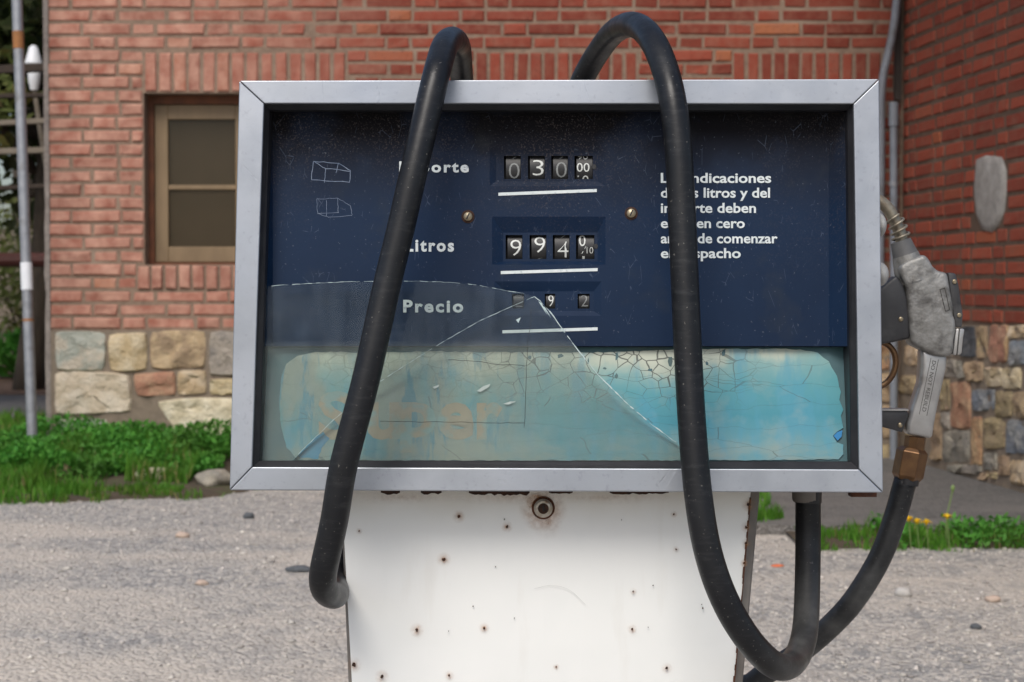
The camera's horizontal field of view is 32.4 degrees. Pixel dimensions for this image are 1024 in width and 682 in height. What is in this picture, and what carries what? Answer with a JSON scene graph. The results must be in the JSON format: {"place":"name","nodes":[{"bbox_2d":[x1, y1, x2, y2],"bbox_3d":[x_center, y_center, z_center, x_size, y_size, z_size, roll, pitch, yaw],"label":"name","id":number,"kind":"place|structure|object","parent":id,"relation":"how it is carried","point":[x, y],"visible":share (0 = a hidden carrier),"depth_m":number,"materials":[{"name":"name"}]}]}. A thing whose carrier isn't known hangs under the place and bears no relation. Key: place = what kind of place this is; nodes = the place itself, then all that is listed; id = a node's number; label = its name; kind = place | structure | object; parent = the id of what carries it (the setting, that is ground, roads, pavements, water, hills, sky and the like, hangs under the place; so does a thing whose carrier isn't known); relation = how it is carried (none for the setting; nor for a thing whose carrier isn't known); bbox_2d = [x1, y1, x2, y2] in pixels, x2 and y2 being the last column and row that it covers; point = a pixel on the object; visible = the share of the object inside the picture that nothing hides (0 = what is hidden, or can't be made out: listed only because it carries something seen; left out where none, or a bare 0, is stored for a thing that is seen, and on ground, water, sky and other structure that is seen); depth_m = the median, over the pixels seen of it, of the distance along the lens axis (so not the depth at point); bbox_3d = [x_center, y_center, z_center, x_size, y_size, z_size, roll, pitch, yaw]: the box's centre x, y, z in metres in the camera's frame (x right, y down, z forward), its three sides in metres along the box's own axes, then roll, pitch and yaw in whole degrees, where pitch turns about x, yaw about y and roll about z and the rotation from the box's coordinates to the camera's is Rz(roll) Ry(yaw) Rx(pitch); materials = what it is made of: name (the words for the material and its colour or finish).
{"place":"outdoors","nodes":[
{"label":"outdoors","id":0,"kind":"place"},
{"bbox_2d":[0,114,11,227],"label":"sky","id":1,"kind":"structure","parent":0,"point":[7,181],"materials":[{"name":"white"}]},
{"bbox_2d":[0,227,32,364],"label":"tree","id":2,"kind":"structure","parent":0,"point":[8,288],"depth_m":21.15,"materials":[{"name":"green plant"}]},
{"bbox_2d":[0,405,45,442],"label":"grass","id":3,"kind":"structure","parent":0,"point":[7,421],"depth_m":11.41,"materials":[{"name":"green plant"}]},
{"bbox_2d":[0,365,45,394],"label":"earth verge","id":4,"kind":"structure","parent":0,"point":[6,382],"depth_m":15.58,"materials":[{"name":"brown soil"}]},
{"bbox_2d":[0,327,20,376],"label":"shrub","id":5,"kind":"object","parent":4,"relation":"on","point":[9,345],"visible":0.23,"depth_m":17.30,"materials":[{"name":"green plant"}]},
{"bbox_2d":[0,192,33,353],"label":"shrub","id":6,"kind":"object","parent":4,"relation":"on","point":[5,294],"visible":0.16,"depth_m":19.38,"materials":[{"name":"green plant"}]},
{"bbox_2d":[0,0,45,389],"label":"tree","id":7,"kind":"object","parent":4,"relation":"on","point":[33,21],"visible":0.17,"depth_m":15.48,"materials":[{"name":"green plant"}]},
{"bbox_2d":[0,395,46,417],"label":"road","id":8,"kind":"structure","parent":0,"point":[8,402],"depth_m":13.73,"materials":[{"name":"grey asphalt"}]},
{"bbox_2d":[0,253,44,266],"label":"red rail","id":9,"kind":"object","parent":8,"relation":"on","point":[14,259],"depth_m":13.34,"materials":[{"name":"red metal"}]},
{"bbox_2d":[25,45,43,164],"bbox_3d":[-3.311,-1.504,12.361,0.214,1.141,0.122,0,2,0],"label":"yard lamp","id":10,"kind":"object","parent":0,"point":[33,56],"visible":0.63,"depth_m":12.33,"materials":[{"name":"white plastic"}]},
{"bbox_2d":[0,490,1023,681],"bbox_3d":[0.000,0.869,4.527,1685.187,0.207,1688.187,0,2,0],"label":"ground","id":11,"kind":"structure","parent":0,"point":[112,636],"depth_m":5.27,"materials":[{"name":"grey gravel"}]},
{"bbox_2d":[0,48,43,190],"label":"tree","id":12,"kind":"object","parent":11,"relation":"on","point":[6,80],"visible":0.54,"depth_m":13.39,"materials":[{"name":"green plant"}]},
{"bbox_2d":[11,107,33,225],"bbox_3d":[-6.467,-3.194,23.932,6.113,6.905,5.190,0,2,0],"label":"tree","id":13,"kind":"object","parent":11,"relation":"on","point":[14,173],"depth_m":23.34,"materials":[{"name":"green plant"}]},
{"bbox_2d":[0,420,251,504],"bbox_3d":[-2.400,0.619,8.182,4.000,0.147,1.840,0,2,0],"label":"bank","id":14,"kind":"object","parent":11,"relation":"on","point":[215,491],"depth_m":7.76,"materials":[{"name":"green plant"}]},
{"bbox_2d":[12,0,37,436],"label":"street pole","id":15,"kind":"object","parent":14,"relation":"on","point":[26,272],"visible":0.91,"depth_m":8.62,"materials":[{"name":"metal"}]},
{"bbox_2d":[50,464,76,475],"bbox_3d":[-2.057,0.599,8.069,0.144,0.070,0.122,0,2,0],"label":"rock","id":16,"kind":"object","parent":14,"relation":"on","point":[65,466],"visible":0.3,"depth_m":8.03,"materials":[{"name":"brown stone"}]},
{"bbox_2d":[0,410,230,479],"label":"weeds","id":17,"kind":"object","parent":14,"relation":"on","point":[25,445],"visible":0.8,"depth_m":8.31,"materials":[{"name":"green plant"}]},
{"bbox_2d":[132,467,166,479],"bbox_3d":[-1.646,0.611,8.022,0.223,0.071,0.150,0,2,0],"label":"rock","id":18,"kind":"object","parent":14,"relation":"on","point":[151,471],"visible":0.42,"depth_m":7.96,"materials":[{"name":"beige stone"}]},
{"bbox_2d":[194,469,229,486],"bbox_3d":[-1.336,0.622,7.918,0.181,0.092,0.173,0,2,0],"label":"rock","id":19,"kind":"object","parent":14,"relation":"on","point":[211,477],"visible":0.81,"depth_m":7.86,"materials":[{"name":"grey stone"}]},
{"bbox_2d":[175,531,189,537],"bbox_3d":[-1.195,0.704,6.387,0.052,0.026,0.042,-1,2,-23],"label":"pebble","id":20,"kind":"object","parent":11,"relation":"on","point":[180,534],"visible":1,"depth_m":6.37,"materials":[{"name":"beige stone"}]},
{"bbox_2d":[195,579,208,584],"bbox_3d":[-0.971,0.757,5.514,0.046,0.021,0.032,0,2,0],"label":"pebble","id":21,"kind":"object","parent":11,"relation":"on","point":[201,582],"visible":1,"depth_m":5.50,"materials":[{"name":"beige stone"}]},
{"bbox_2d":[243,512,254,518],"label":"pebble","id":22,"kind":"object","parent":11,"relation":"on","point":[247,515],"visible":0.99,"depth_m":6.91,"materials":[{"name":"grey stone"}]},
{"bbox_2d":[284,565,309,571],"bbox_3d":[-0.687,0.738,5.697,0.101,0.025,0.063,0,2,0],"label":"pebble","id":23,"kind":"object","parent":11,"relation":"on","point":[300,568],"visible":0.82,"depth_m":5.68,"materials":[{"name":"grey stone"}]},
{"bbox_2d":[43,0,903,457],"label":"brick building","id":24,"kind":"structure","parent":11,"relation":"on","point":[141,126],"depth_m":8.97,"materials":[{"name":"red brick"}]},
{"bbox_2d":[148,95,238,264],"bbox_3d":[-1.360,-0.831,9.136,1.035,0.874,0.112,0,2,0],"label":"window","id":25,"kind":"structure","parent":24,"relation":"in","point":[193,139],"depth_m":9.11,"materials":[{"name":"brown wood"}]},
{"bbox_2d":[878,0,900,262],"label":"bent pipe","id":26,"kind":"object","parent":24,"relation":"attached to","point":[890,43],"visible":0.72,"depth_m":8.85,"materials":[{"name":"grey metal"}]},
{"bbox_2d":[888,102,898,458],"bbox_3d":[1.932,-0.305,8.952,0.057,1.808,0.106,0,2,0],"label":"drain pipe","id":27,"kind":"object","parent":24,"relation":"attached to","point":[893,116],"visible":0.61,"depth_m":8.90,"materials":[{"name":"grey plastic"}]},
{"bbox_2d":[893,0,901,100],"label":"corner board","id":28,"kind":"object","parent":24,"relation":"attached to","point":[897,73],"visible":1,"depth_m":8.93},
{"bbox_2d":[771,564,783,566],"bbox_3d":[0.869,0.735,5.758,0.041,0.008,0.037,1,2,40],"label":"plastic scrap","id":29,"kind":"object","parent":11,"relation":"on","point":[777,565],"visible":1,"depth_m":5.75,"materials":[{"name":"orange plastic"}]},
{"bbox_2d":[895,587,911,596],"bbox_3d":[1.191,0.768,5.364,0.050,0.036,0.047,0,2,0],"label":"pebble","id":30,"kind":"object","parent":11,"relation":"on","point":[902,591],"visible":1,"depth_m":5.35,"materials":[{"name":"white stone"}]},
{"bbox_2d":[786,531,1023,548],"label":"soil strip","id":31,"kind":"object","parent":11,"relation":"on","point":[840,544],"visible":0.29,"depth_m":6.16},
{"bbox_2d":[907,516,912,549],"bbox_3d":[1.369,0.669,6.080,0.033,0.129,0.038,-1,2,-38],"label":"dandelion","id":32,"kind":"object","parent":31,"relation":"on","point":[909,518],"visible":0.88,"depth_m":6.08,"materials":[{"name":"yellow plant"}]},
{"bbox_2d":[913,518,920,549],"bbox_3d":[1.399,0.673,6.082,0.038,0.121,0.039,-1,2,-23],"label":"dandelion","id":33,"kind":"object","parent":31,"relation":"on","point":[916,520],"visible":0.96,"depth_m":6.08,"materials":[{"name":"yellow plant"}]},
{"bbox_2d":[821,512,1023,551],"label":"grass","id":34,"kind":"structure","parent":31,"relation":"on","point":[857,533],"depth_m":6.17,"materials":[{"name":"green plant"}]},
{"bbox_2d":[922,519,931,549],"bbox_3d":[1.432,0.675,6.082,0.041,0.118,0.037,0,2,0],"label":"dandelion","id":35,"kind":"object","parent":31,"relation":"on","point":[926,521],"visible":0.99,"depth_m":6.08,"materials":[{"name":"yellow plant"}]},
{"bbox_2d":[869,511,1023,548],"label":"weeds","id":36,"kind":"object","parent":31,"relation":"on","point":[975,534],"visible":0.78,"depth_m":6.19,"materials":[{"name":"green plant"}]},
{"bbox_2d":[942,514,952,548],"bbox_3d":[1.505,0.665,6.082,0.038,0.138,0.043,0,2,0],"label":"dandelion","id":37,"kind":"object","parent":31,"relation":"on","point":[947,516],"visible":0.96,"depth_m":6.08,"materials":[{"name":"yellow plant"}]},
{"bbox_2d":[945,485,954,539],"bbox_3d":[1.536,0.607,6.170,0.032,0.206,0.014,0,2,0],"label":"seed stalk","id":38,"kind":"object","parent":31,"relation":"on","point":[952,488],"visible":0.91,"depth_m":6.17,"materials":[{"name":"green plant"}]},
{"bbox_2d":[898,0,1023,492],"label":"brick wing","id":39,"kind":"structure","parent":11,"relation":"on","point":[963,148],"depth_m":8.01,"materials":[{"name":"red brick"}]},
{"bbox_2d":[970,623,981,629],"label":"pebble","id":40,"kind":"object","parent":11,"relation":"on","point":[976,626],"visible":1,"depth_m":5.01,"materials":[{"name":"grey stone"}]},
{"bbox_2d":[984,595,1000,601],"bbox_3d":[1.451,0.778,5.302,0.047,0.023,0.039,-1,2,-23],"label":"pebble","id":41,"kind":"object","parent":11,"relation":"on","point":[993,598],"visible":1,"depth_m":5.29,"materials":[{"name":"beige stone"}]},
{"bbox_3d":[0.050,1.008,2.301,1.340,0.150,0.700,0,2,0],"label":"concrete plinth","id":42,"kind":"object","parent":11,"relation":"on","visible":0},
{"bbox_2d":[230,79,888,681],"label":"fuel pump","id":43,"kind":"object","parent":42,"relation":"on","point":[518,509],"visible":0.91,"depth_m":2.08,"materials":[{"name":"metal"}]},
{"bbox_2d":[309,12,915,681],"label":"fuel hose","id":44,"kind":"object","parent":43,"relation":"attached to","point":[449,56],"visible":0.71,"depth_m":1.97,"materials":[{"name":"rubber"}]},
{"bbox_2d":[880,195,963,486],"bbox_3d":[0.546,-0.001,2.401,0.135,0.400,0.047,0,2,0],"label":"fuel nozzle","id":45,"kind":"object","parent":44,"relation":"attached to","point":[921,310],"visible":0.92,"depth_m":2.38,"materials":[{"name":"metal"}]},
{"bbox_2d":[757,492,786,521],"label":"grass","id":46,"kind":"structure","parent":0,"point":[769,514],"depth_m":6.61,"materials":[{"name":"green plant"}]},
{"bbox_2d":[756,458,1023,535],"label":"pavement","id":47,"kind":"structure","parent":0,"point":[974,498],"depth_m":7.09,"materials":[{"name":"concrete"}]},
{"label":"lawn","id":48,"kind":"structure","parent":0,"visible":0},
{"bbox_2d":[0,63,43,189],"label":"timber frame","id":49,"kind":"object","parent":48,"relation":"on","point":[29,68],"depth_m":11.96,"materials":[{"name":"brown wood"}]}
]}

